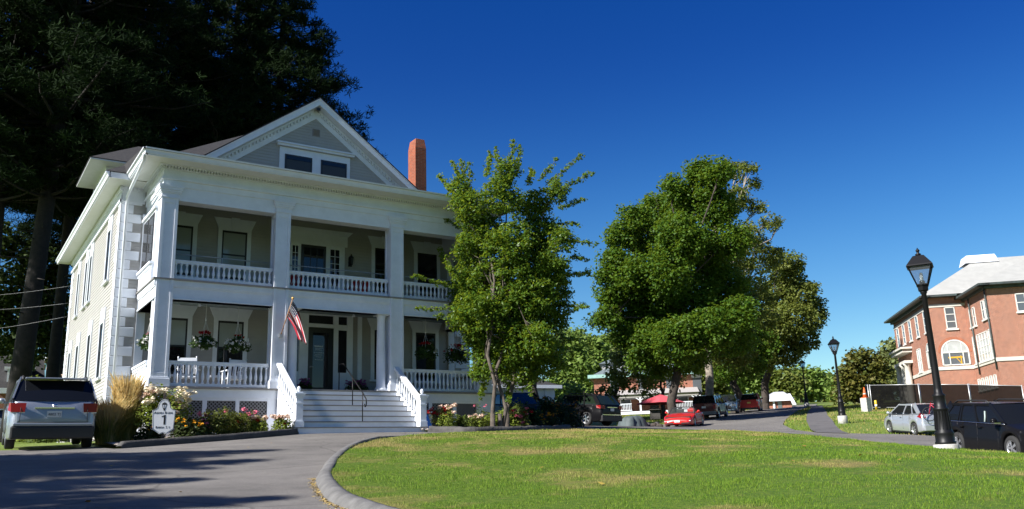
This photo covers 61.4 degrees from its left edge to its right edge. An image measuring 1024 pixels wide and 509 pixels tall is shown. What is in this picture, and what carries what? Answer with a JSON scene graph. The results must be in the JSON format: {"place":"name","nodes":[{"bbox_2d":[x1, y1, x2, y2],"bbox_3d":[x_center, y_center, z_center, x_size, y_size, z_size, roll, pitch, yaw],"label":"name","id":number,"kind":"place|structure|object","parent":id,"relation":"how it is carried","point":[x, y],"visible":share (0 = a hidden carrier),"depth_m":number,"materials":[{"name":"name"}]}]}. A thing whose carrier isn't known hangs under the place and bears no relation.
{"place":"outdoors","nodes":[
{"label":"outdoors","id":0,"kind":"place"},
{"bbox_2d":[345,379,368,389],"bbox_3d":[-5.536,4.738,30.718,0.902,0.566,0.910,7,-16,-32],"label":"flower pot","id":1,"kind":"object","parent":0,"point":[355,386],"visible":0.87,"depth_m":30.56,"materials":[{"name":"black plant"}]},
{"bbox_2d":[0,402,934,449],"bbox_3d":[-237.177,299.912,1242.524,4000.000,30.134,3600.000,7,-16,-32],"label":"ground","id":2,"kind":"structure","parent":0,"point":[24,445],"depth_m":46.60,"materials":[{"name":"green plant"}]},
{"bbox_2d":[0,355,44,408],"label":"brick cottage","id":3,"kind":"structure","parent":2,"relation":"on","point":[5,372],"depth_m":57.73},
{"bbox_2d":[0,220,72,377],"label":"broadleaf tree","id":4,"kind":"object","parent":2,"relation":"on","point":[7,342],"visible":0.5,"depth_m":54.35,"materials":[{"name":"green plant"}]},
{"bbox_2d":[0,0,162,274],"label":"pine tree","id":5,"kind":"object","parent":2,"relation":"on","point":[6,23],"visible":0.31,"depth_m":43.60,"materials":[{"name":"green plant"}]},
{"bbox_2d":[4,100,158,295],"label":"pine tree","id":6,"kind":"object","parent":2,"relation":"on","point":[27,226],"visible":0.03,"depth_m":58.28,"materials":[{"name":"green plant"}]},
{"bbox_2d":[14,0,190,377],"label":"pine tree","id":7,"kind":"object","parent":2,"relation":"on","point":[54,355],"visible":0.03,"depth_m":47.52,"materials":[{"name":"green plant"}]},
{"bbox_2d":[0,0,218,441],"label":"pine tree","id":8,"kind":"object","parent":2,"relation":"on","point":[112,134],"visible":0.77,"depth_m":42.19,"materials":[{"name":"green plant"}]},
{"bbox_2d":[6,0,261,239],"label":"pine tree","id":9,"kind":"object","parent":2,"relation":"on","point":[184,29],"visible":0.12,"depth_m":53.33,"materials":[{"name":"green plant"}]},
{"bbox_2d":[150,0,336,150],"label":"pine tree","id":10,"kind":"object","parent":2,"relation":"on","point":[258,19],"visible":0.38,"depth_m":56.18,"materials":[{"name":"green plant"}]},
{"bbox_2d":[56,97,512,442],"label":"white house","id":11,"kind":"structure","parent":2,"relation":"on","point":[325,200],"depth_m":29.71,"materials":[{"name":"beige"}]},
{"bbox_2d":[73,332,80,377],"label":"window","id":12,"kind":"structure","parent":11,"relation":"in","point":[75,373],"depth_m":34.07,"materials":[{"name":"white paint"}]},
{"bbox_2d":[72,261,81,319],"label":"window","id":13,"kind":"structure","parent":11,"relation":"in","point":[80,263],"depth_m":36.01,"materials":[{"name":"white paint"}]},
{"bbox_2d":[80,249,90,310],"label":"window","id":14,"kind":"structure","parent":11,"relation":"in","point":[83,307],"depth_m":34.17,"materials":[{"name":"white paint"}]},
{"bbox_2d":[83,320,93,380],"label":"window","id":15,"kind":"structure","parent":11,"relation":"in","point":[90,326],"depth_m":31.48,"materials":[{"name":"white paint"}]},
{"bbox_2d":[84,242,94,305],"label":"window","id":16,"kind":"structure","parent":11,"relation":"in","point":[91,261],"depth_m":33.21,"materials":[{"name":"white paint"}]},
{"bbox_2d":[93,307,106,381],"bbox_3d":[-13.920,3.032,29.136,0.110,2.460,1.060,7,-16,-32],"label":"window","id":17,"kind":"structure","parent":11,"relation":"in","point":[100,348],"depth_m":29.13,"materials":[{"name":"white paint"}]},
{"bbox_2d":[101,214,113,286],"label":"window","id":18,"kind":"structure","parent":11,"relation":"in","point":[110,223],"depth_m":29.86,"materials":[{"name":"white paint"}]},
{"bbox_2d":[136,205,157,289],"bbox_3d":[-11.612,-0.154,27.551,0.274,2.420,2.040,7,-16,-32],"label":"window","id":19,"kind":"structure","parent":11,"relation":"in","point":[146,272],"depth_m":27.27,"materials":[{"name":"white paint"}]},
{"bbox_2d":[168,304,197,376],"bbox_3d":[-11.194,2.815,28.495,1.470,2.410,0.110,7,-16,-32],"label":"window","id":20,"kind":"structure","parent":11,"relation":"in","point":[182,315],"depth_m":28.68,"materials":[{"name":"white paint"}]},
{"bbox_2d":[176,356,199,386],"bbox_3d":[-10.151,3.745,27.045,0.640,1.014,0.914,1,-14,-13],"label":"rocking chair","id":21,"kind":"object","parent":11,"relation":"on","point":[186,359],"visible":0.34,"depth_m":26.80,"materials":[{"name":"white paint"}]},
{"bbox_2d":[175,211,202,276],"bbox_3d":[-11.296,-0.362,29.263,1.470,2.290,0.110,7,-16,-32],"label":"window","id":22,"kind":"structure","parent":11,"relation":"in","point":[187,224],"depth_m":29.45,"materials":[{"name":"white paint"}]},
{"bbox_2d":[188,304,218,350],"bbox_3d":[-9.671,2.141,27.164,0.856,1.782,0.793,-4,-14,8],"label":"hanging basket","id":23,"kind":"object","parent":11,"relation":"hanging from","point":[202,342],"visible":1,"depth_m":26.92,"materials":[{"name":"green plastic"}]},
{"bbox_2d":[210,307,252,377],"bbox_3d":[-9.633,3.007,29.497,1.470,2.410,0.110,7,-16,-32],"label":"window","id":24,"kind":"structure","parent":11,"relation":"in","point":[225,319],"depth_m":29.52,"materials":[{"name":"black glass"}]},
{"bbox_2d":[221,358,246,387],"bbox_3d":[-9.009,3.914,27.894,0.640,1.014,0.914,9,-17,-37],"label":"rocking chair","id":25,"kind":"object","parent":11,"relation":"on","point":[238,361],"visible":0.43,"depth_m":27.72,"materials":[{"name":"white paint"}]},
{"bbox_2d":[214,216,255,281],"bbox_3d":[-9.743,-0.170,30.260,1.470,2.290,0.110,7,-16,-32],"label":"window","id":26,"kind":"structure","parent":11,"relation":"in","point":[234,234],"depth_m":30.31,"materials":[{"name":"white paint"}]},
{"bbox_2d":[222,309,251,353],"bbox_3d":[-8.791,2.284,27.725,0.770,1.851,0.880,-9,-15,28],"label":"hanging basket","id":27,"kind":"object","parent":11,"relation":"hanging from","point":[237,345],"visible":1,"depth_m":27.46,"materials":[{"name":"green plastic"}]},
{"bbox_2d":[279,297,306,344],"bbox_3d":[-6.961,2.144,27.666,0.816,1.478,0.663,7,-16,-32],"label":"flag","id":28,"kind":"object","parent":11,"relation":"attached to","point":[293,316],"visible":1,"depth_m":27.58,"materials":[{"name":"multicoloured fabric"}]},
{"bbox_2d":[285,154,311,172],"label":"window","id":29,"kind":"structure","parent":11,"relation":"in","point":[294,162],"depth_m":32.27,"materials":[{"name":"blue"}]},
{"bbox_2d":[307,327,333,389],"bbox_3d":[-6.890,3.874,31.060,0.960,2.490,0.124,7,-16,-32],"label":"door","id":30,"kind":"structure","parent":11,"relation":"in","point":[320,340],"depth_m":31.12,"materials":[{"name":"black paint"}]},
{"bbox_2d":[290,226,352,289],"bbox_3d":[-7.164,0.480,31.822,2.700,2.920,0.120,7,-16,-32],"label":"balcony doorway","id":31,"kind":"structure","parent":11,"relation":"in","point":[311,247],"depth_m":31.92,"materials":[{"name":"white paint"}]},
{"bbox_2d":[286,313,361,389],"bbox_3d":[-6.768,3.652,31.265,2.820,3.010,0.100,7,-16,-32],"label":"doorway","id":32,"kind":"structure","parent":11,"relation":"in","point":[342,326],"depth_m":31.54,"materials":[{"name":"white paint"}]},
{"bbox_2d":[321,160,346,177],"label":"window","id":33,"kind":"structure","parent":11,"relation":"in","point":[330,168],"depth_m":33.02,"materials":[{"name":"blue"}]},
{"bbox_2d":[367,318,376,381],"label":"window","id":34,"kind":"structure","parent":11,"relation":"in","point":[372,321],"depth_m":32.36,"materials":[{"name":"white paint"}]},
{"bbox_2d":[368,236,384,293],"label":"window","id":35,"kind":"structure","parent":11,"relation":"in","point":[377,243],"depth_m":33.26,"materials":[{"name":"black glass"}]},
{"bbox_2d":[408,321,441,382],"bbox_3d":[-3.351,3.782,33.529,1.470,2.410,0.110,7,-16,-32],"label":"window","id":36,"kind":"structure","parent":11,"relation":"in","point":[418,327],"depth_m":33.55,"materials":[{"name":"white paint"}]},
{"bbox_2d":[410,241,441,297],"bbox_3d":[-3.369,0.615,34.352,1.470,2.290,0.110,7,-16,-32],"label":"window","id":37,"kind":"structure","parent":11,"relation":"in","point":[426,259],"depth_m":34.40,"materials":[{"name":"black glass"}]},
{"bbox_2d":[414,319,438,360],"bbox_3d":[-3.112,2.964,31.359,0.804,1.818,0.838,7,-16,-32],"label":"hanging basket","id":38,"kind":"object","parent":11,"relation":"hanging from","point":[426,352],"visible":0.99,"depth_m":31.14,"materials":[{"name":"green plastic"}]},
{"bbox_2d":[443,331,469,364],"bbox_3d":[-2.104,3.133,32.011,0.964,1.901,0.942,7,-16,-32],"label":"hanging basket","id":39,"kind":"object","parent":11,"relation":"hanging from","point":[455,355],"visible":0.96,"depth_m":31.77,"materials":[{"name":"green plastic"}]},
{"bbox_2d":[189,0,386,156],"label":"pine tree","id":40,"kind":"object","parent":2,"relation":"on","point":[319,51],"visible":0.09,"depth_m":61.36,"materials":[{"name":"green plant"}]},
{"bbox_2d":[492,372,561,401],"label":"garage","id":41,"kind":"structure","parent":2,"relation":"on","point":[546,388],"depth_m":50.53,"materials":[{"name":"white"}]},
{"bbox_2d":[507,324,570,423],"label":"broadleaf tree","id":42,"kind":"object","parent":2,"relation":"on","point":[543,381],"visible":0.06,"depth_m":46.86,"materials":[{"name":"green plant"}]},
{"bbox_2d":[533,395,567,421],"bbox_3d":[1.654,6.651,36.403,1.494,1.460,1.595,-4,-14,9],"label":"dark shrub","id":43,"kind":"object","parent":2,"relation":"on","point":[546,404],"visible":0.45,"depth_m":36.24,"materials":[{"name":"green plant"}]},
{"bbox_2d":[544,327,601,397],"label":"broadleaf tree","id":44,"kind":"object","parent":2,"relation":"on","point":[581,365],"visible":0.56,"depth_m":116.99,"materials":[{"name":"green plant"}]},
{"bbox_2d":[555,379,591,398],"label":"broadleaf tree","id":45,"kind":"object","parent":2,"relation":"on","point":[574,389],"visible":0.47,"depth_m":71.14,"materials":[{"name":"green plant"}]},
{"bbox_2d":[567,321,611,392],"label":"broadleaf tree","id":46,"kind":"object","parent":2,"relation":"on","point":[598,348],"visible":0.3,"depth_m":147.20,"materials":[{"name":"green plant"}]},
{"bbox_2d":[591,345,659,400],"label":"broadleaf tree","id":47,"kind":"object","parent":2,"relation":"on","point":[619,378],"visible":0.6,"depth_m":72.32,"materials":[{"name":"green plant"}]},
{"bbox_2d":[588,356,701,414],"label":"brick house","id":48,"kind":"structure","parent":2,"relation":"on","point":[690,390],"depth_m":92.26,"materials":[{"name":"brick"}]},
{"bbox_2d":[636,394,684,418],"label":"garden umbrella","id":49,"kind":"object","parent":2,"relation":"on","point":[660,399],"visible":0.93,"depth_m":69.62,"materials":[{"name":"red fabric"}]},
{"bbox_2d":[636,363,689,417],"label":"broadleaf tree","id":50,"kind":"object","parent":2,"relation":"on","point":[663,408],"visible":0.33,"depth_m":76.11,"materials":[{"name":"green plant"}]},
{"bbox_2d":[581,154,760,413],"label":"maple tree","id":51,"kind":"object","parent":2,"relation":"on","point":[656,284],"visible":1,"depth_m":61.43,"materials":[{"name":"green plant"}]},
{"bbox_2d":[669,359,733,395],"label":"broadleaf tree","id":52,"kind":"object","parent":2,"relation":"on","point":[724,389],"visible":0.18,"depth_m":104.67,"materials":[{"name":"green plant"}]},
{"bbox_2d":[700,157,785,417],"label":"maple tree","id":53,"kind":"object","parent":2,"relation":"on","point":[748,264],"visible":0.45,"depth_m":72.65,"materials":[{"name":"green plant"}]},
{"bbox_2d":[702,324,783,412],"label":"maple tree","id":54,"kind":"object","parent":2,"relation":"on","point":[760,366],"visible":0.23,"depth_m":80.19,"materials":[{"name":"green plant"}]},
{"bbox_2d":[722,363,777,397],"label":"broadleaf tree","id":55,"kind":"object","parent":2,"relation":"on","point":[753,385],"visible":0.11,"depth_m":123.33,"materials":[{"name":"green plant"}]},
{"bbox_2d":[616,404,934,435],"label":"verge grass","id":56,"kind":"structure","parent":2,"relation":"on","point":[830,408],"depth_m":56.02,"materials":[{"name":"green plant"}]},
{"bbox_2d":[769,392,796,408],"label":"brick hall","id":57,"kind":"structure","parent":2,"relation":"on","point":[780,400],"depth_m":105.63,"materials":[{"name":"white metal"}]},
{"bbox_2d":[769,366,812,400],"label":"broadleaf tree","id":58,"kind":"object","parent":2,"relation":"on","point":[790,382],"visible":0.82,"depth_m":121.87,"materials":[{"name":"green plant"}]},
{"bbox_2d":[753,249,830,408],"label":"maple tree","id":59,"kind":"object","parent":2,"relation":"on","point":[794,332],"visible":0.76,"depth_m":87.02,"materials":[{"name":"green plant"}]},
{"bbox_2d":[791,364,829,402],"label":"broadleaf tree","id":60,"kind":"object","parent":2,"relation":"on","point":[815,379],"visible":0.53,"depth_m":153.36,"materials":[{"name":"green plant"}]},
{"bbox_2d":[820,374,850,401],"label":"broadleaf tree","id":61,"kind":"object","parent":2,"relation":"on","point":[828,389],"visible":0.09,"depth_m":139.63,"materials":[{"name":"green plant"}]},
{"bbox_2d":[827,336,847,423],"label":"street lamp","id":62,"kind":"object","parent":2,"relation":"on","point":[833,344],"visible":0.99,"depth_m":49.06,"materials":[{"name":"metal"}]},
{"bbox_2d":[829,345,895,404],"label":"broadleaf tree","id":63,"kind":"object","parent":2,"relation":"on","point":[852,371],"visible":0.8,"depth_m":102.24,"materials":[{"name":"green plant"}]},
{"bbox_2d":[876,337,898,384],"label":"broadleaf tree","id":64,"kind":"object","parent":2,"relation":"on","point":[890,347],"visible":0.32,"depth_m":136.57,"materials":[{"name":"green plant"}]},
{"bbox_2d":[869,384,920,409],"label":"fence panel","id":65,"kind":"object","parent":2,"relation":"on","point":[888,396],"visible":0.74,"depth_m":61.77,"materials":[{"name":"black fabric"}]},
{"bbox_2d":[884,403,934,434],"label":"hatchback","id":66,"kind":"object","parent":2,"relation":"on","point":[904,418],"visible":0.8,"depth_m":42.45,"materials":[{"name":"silver metal"}]},
{"bbox_2d":[919,384,970,404],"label":"fence panel","id":67,"kind":"object","parent":2,"relation":"on","point":[953,393],"visible":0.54,"depth_m":59.29,"materials":[{"name":"black fabric"}]},
{"bbox_2d":[884,254,1023,393],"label":"brick school","id":68,"kind":"object","parent":2,"relation":"on","point":[976,306],"visible":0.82,"depth_m":69.46,"materials":[{"name":"brick"}]},
{"bbox_2d":[944,307,958,330],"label":"window","id":69,"kind":"structure","parent":68,"relation":"in","point":[950,317],"depth_m":70.22,"materials":[{"name":"white glass"}]},
{"bbox_2d":[941,339,970,365],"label":"arched window","id":70,"kind":"structure","parent":68,"relation":"in","point":[953,352],"depth_m":69.57,"materials":[{"name":"white glass"}]},
{"bbox_2d":[976,330,991,363],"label":"window","id":71,"kind":"structure","parent":68,"relation":"in","point":[982,339],"depth_m":66.39,"materials":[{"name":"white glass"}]},
{"bbox_2d":[1014,293,1023,312],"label":"window","id":72,"kind":"structure","parent":68,"relation":"in","point":[1019,297],"depth_m":64.28,"materials":[{"name":"white glass"}]},
{"bbox_2d":[968,384,1023,401],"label":"fence panel","id":73,"kind":"object","parent":2,"relation":"on","point":[989,393],"visible":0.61,"depth_m":57.53,"materials":[{"name":"black fabric"}]},
{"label":"gravel bed","id":74,"kind":"structure","parent":2,"relation":"on","visible":0},
{"bbox_2d":[93,395,138,444],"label":"ornamental grass","id":75,"kind":"object","parent":74,"relation":"on","point":[109,424],"depth_m":22.67,"materials":[{"name":"plant"}]},
{"bbox_2d":[105,371,150,440],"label":"ornamental grass","id":76,"kind":"object","parent":74,"relation":"on","point":[120,388],"depth_m":23.28,"materials":[{"name":"plant"}]},
{"bbox_2d":[152,393,175,438],"bbox_3d":[-8.960,4.239,22.172,0.558,1.340,0.084,5,-15,-25],"label":"address sign","id":77,"kind":"object","parent":74,"relation":"on","point":[163,416],"visible":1,"depth_m":22.15,"materials":[{"name":"white metal"}]},
{"bbox_2d":[133,382,197,428],"bbox_3d":[-9.541,4.310,23.687,1.737,1.641,1.756,7,-16,-32],"label":"hydrangea bush","id":78,"kind":"object","parent":74,"relation":"on","point":[179,400],"visible":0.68,"depth_m":23.40,"materials":[{"name":"white plant"}]},
{"bbox_2d":[167,417,207,437],"bbox_3d":[-8.750,4.691,23.211,1.024,0.673,0.917,-9,-16,28],"label":"coneflower clump","id":79,"kind":"object","parent":74,"relation":"on","point":[185,429],"visible":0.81,"depth_m":23.03,"materials":[{"name":"green plant"}]},
{"bbox_2d":[197,405,242,434],"bbox_3d":[-8.351,4.775,24.598,1.350,0.909,1.600,1,-14,-10],"label":"rose bush","id":80,"kind":"object","parent":74,"relation":"on","point":[224,423],"visible":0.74,"depth_m":24.38,"materials":[{"name":"green plant"}]},
{"bbox_2d":[225,407,259,433],"bbox_3d":[-7.871,4.888,25.129,1.042,0.817,1.017,-5,-14,11],"label":"rose bush","id":81,"kind":"object","parent":74,"relation":"on","point":[242,421],"visible":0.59,"depth_m":24.93,"materials":[{"name":"green plant"}]},
{"bbox_2d":[245,414,268,431],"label":"sedum clump","id":82,"kind":"object","parent":74,"relation":"on","point":[262,426],"visible":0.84,"depth_m":25.05,"materials":[{"name":"green plant"}]},
{"bbox_2d":[270,413,292,429],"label":"sedum clump","id":83,"kind":"object","parent":74,"relation":"on","point":[279,420],"visible":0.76,"depth_m":25.12,"materials":[{"name":"green plant"}]},
{"bbox_2d":[0,404,935,508],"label":"road","id":84,"kind":"structure","parent":0,"point":[275,472],"depth_m":15.38,"materials":[{"name":"grey asphalt"}]},
{"bbox_2d":[0,375,97,448],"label":"parked suv","id":85,"kind":"object","parent":84,"relation":"on","point":[49,408],"visible":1,"depth_m":20.57,"materials":[{"name":"silver metal"}]},
{"bbox_2d":[116,428,298,448],"bbox_3d":[-7.749,4.859,22.865,0.472,0.592,5.706,-10,-16,31],"label":"bed edging","id":86,"kind":"object","parent":84,"relation":"on","point":[189,439],"visible":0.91,"depth_m":22.29,"materials":[{"name":"grey concrete"}]},
{"bbox_2d":[316,435,402,508],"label":"kerb","id":87,"kind":"structure","parent":84,"relation":"on","point":[332,490],"depth_m":11.72,"materials":[{"name":"concrete"}]},
{"bbox_2d":[428,424,570,432],"bbox_3d":[0.372,6.000,29.680,1.811,0.459,7.626,-13,-17,38],"label":"bed edging","id":88,"kind":"object","parent":84,"relation":"on","point":[442,429],"visible":0.77,"depth_m":27.32,"materials":[{"name":"stone"}]},
{"bbox_2d":[495,392,542,414],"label":"parked suv","id":89,"kind":"object","parent":84,"relation":"on","point":[523,397],"visible":0.14,"depth_m":42.84,"materials":[{"name":"black paint"}]},
{"bbox_2d":[555,393,621,425],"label":"parked suv","id":90,"kind":"object","parent":84,"relation":"on","point":[604,409],"visible":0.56,"depth_m":47.08,"materials":[{"name":"black paint"}]},
{"bbox_2d":[618,415,648,425],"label":"covered pile","id":91,"kind":"object","parent":84,"relation":"on","point":[635,420],"visible":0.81,"depth_m":55.01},
{"bbox_2d":[664,407,703,426],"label":"convertible","id":92,"kind":"object","parent":84,"relation":"on","point":[690,416],"visible":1,"depth_m":54.06,"materials":[{"name":"red paint"}]},
{"bbox_2d":[692,393,727,417],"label":"parked suv","id":93,"kind":"object","parent":84,"relation":"on","point":[711,405],"visible":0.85,"depth_m":64.46,"materials":[{"name":"black paint"}]},
{"bbox_2d":[721,394,738,413],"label":"parked suv","id":94,"kind":"object","parent":84,"relation":"on","point":[732,402],"visible":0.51,"depth_m":74.30,"materials":[{"name":"silver paint"}]},
{"bbox_2d":[740,393,762,411],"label":"parked suv","id":95,"kind":"object","parent":84,"relation":"on","point":[750,401],"visible":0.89,"depth_m":80.72,"materials":[{"name":"red paint"}]},
{"bbox_2d":[947,399,1023,453],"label":"estate car","id":96,"kind":"object","parent":84,"relation":"on","point":[994,425],"visible":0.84,"depth_m":23.86,"materials":[{"name":"black paint"}]},
{"bbox_2d":[0,0,1023,401],"label":"sky","id":97,"kind":"structure","parent":0,"point":[880,132],"materials":[{"name":"blue"}]},
{"bbox_2d":[330,428,1023,508],"bbox_3d":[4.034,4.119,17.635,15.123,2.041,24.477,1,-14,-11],"label":"lawn","id":98,"kind":"structure","parent":0,"point":[678,503],"depth_m":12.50,"materials":[{"name":"plant"}]},
{"bbox_2d":[906,248,959,449],"bbox_3d":[9.638,2.252,19.766,0.570,4.980,0.570,-9,-15,27],"label":"street lamp","id":99,"kind":"object","parent":98,"relation":"on","point":[919,266],"visible":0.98,"depth_m":19.65,"materials":[{"name":"metal"}]},
{"bbox_2d":[807,405,846,432],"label":"path","id":100,"kind":"structure","parent":0,"point":[819,419],"depth_m":49.38,"materials":[{"name":"concrete"}]},
{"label":"gravel bed","id":101,"kind":"structure","parent":0,"visible":0},
{"bbox_2d":[427,407,450,425],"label":"red flower clump","id":102,"kind":"object","parent":101,"relation":"on","point":[434,418],"visible":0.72,"depth_m":28.12,"materials":[{"name":"green plant"}]},
{"bbox_2d":[436,403,456,426],"bbox_3d":[-2.128,5.299,28.020,0.746,0.922,0.832,1,-14,-12],"label":"sedum clump","id":103,"kind":"object","parent":101,"relation":"on","point":[451,419],"visible":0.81,"depth_m":27.94,"materials":[{"name":"green plant"}]},
{"bbox_2d":[466,414,485,426],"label":"sedum clump","id":104,"kind":"object","parent":101,"relation":"on","point":[477,423],"visible":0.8,"depth_m":28.45,"materials":[{"name":"green plant"}]},
{"bbox_2d":[409,139,599,426],"bbox_3d":[-0.081,0.980,30.589,6.549,11.110,3.733,-3,-14,5],"label":"garden tree","id":105,"kind":"object","parent":101,"relation":"on","point":[510,335],"visible":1,"depth_m":30.09,"materials":[{"name":"green plant"}]},
{"bbox_2d":[510,407,532,425],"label":"rose bush","id":106,"kind":"object","parent":101,"relation":"on","point":[520,417],"visible":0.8,"depth_m":29.56,"materials":[{"name":"green plant"}]},
{"bbox_2d":[522,401,542,425],"bbox_3d":[0.749,6.461,34.604,1.362,1.147,1.372,7,-16,-32],"label":"dark shrub","id":107,"kind":"object","parent":101,"relation":"on","point":[533,418],"visible":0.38,"depth_m":34.37,"materials":[{"name":"green plant"}]},
{"bbox_2d":[538,411,560,425],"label":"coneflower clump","id":108,"kind":"object","parent":101,"relation":"on","point":[544,421],"visible":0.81,"depth_m":32.00,"materials":[{"name":"green plant"}]},
{"bbox_2d":[546,399,584,427],"bbox_3d":[2.143,6.421,34.676,1.655,1.186,1.558,7,-16,-32],"label":"shrub","id":109,"kind":"object","parent":101,"relation":"on","point":[568,414],"visible":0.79,"depth_m":34.42,"materials":[{"name":"green plant"}]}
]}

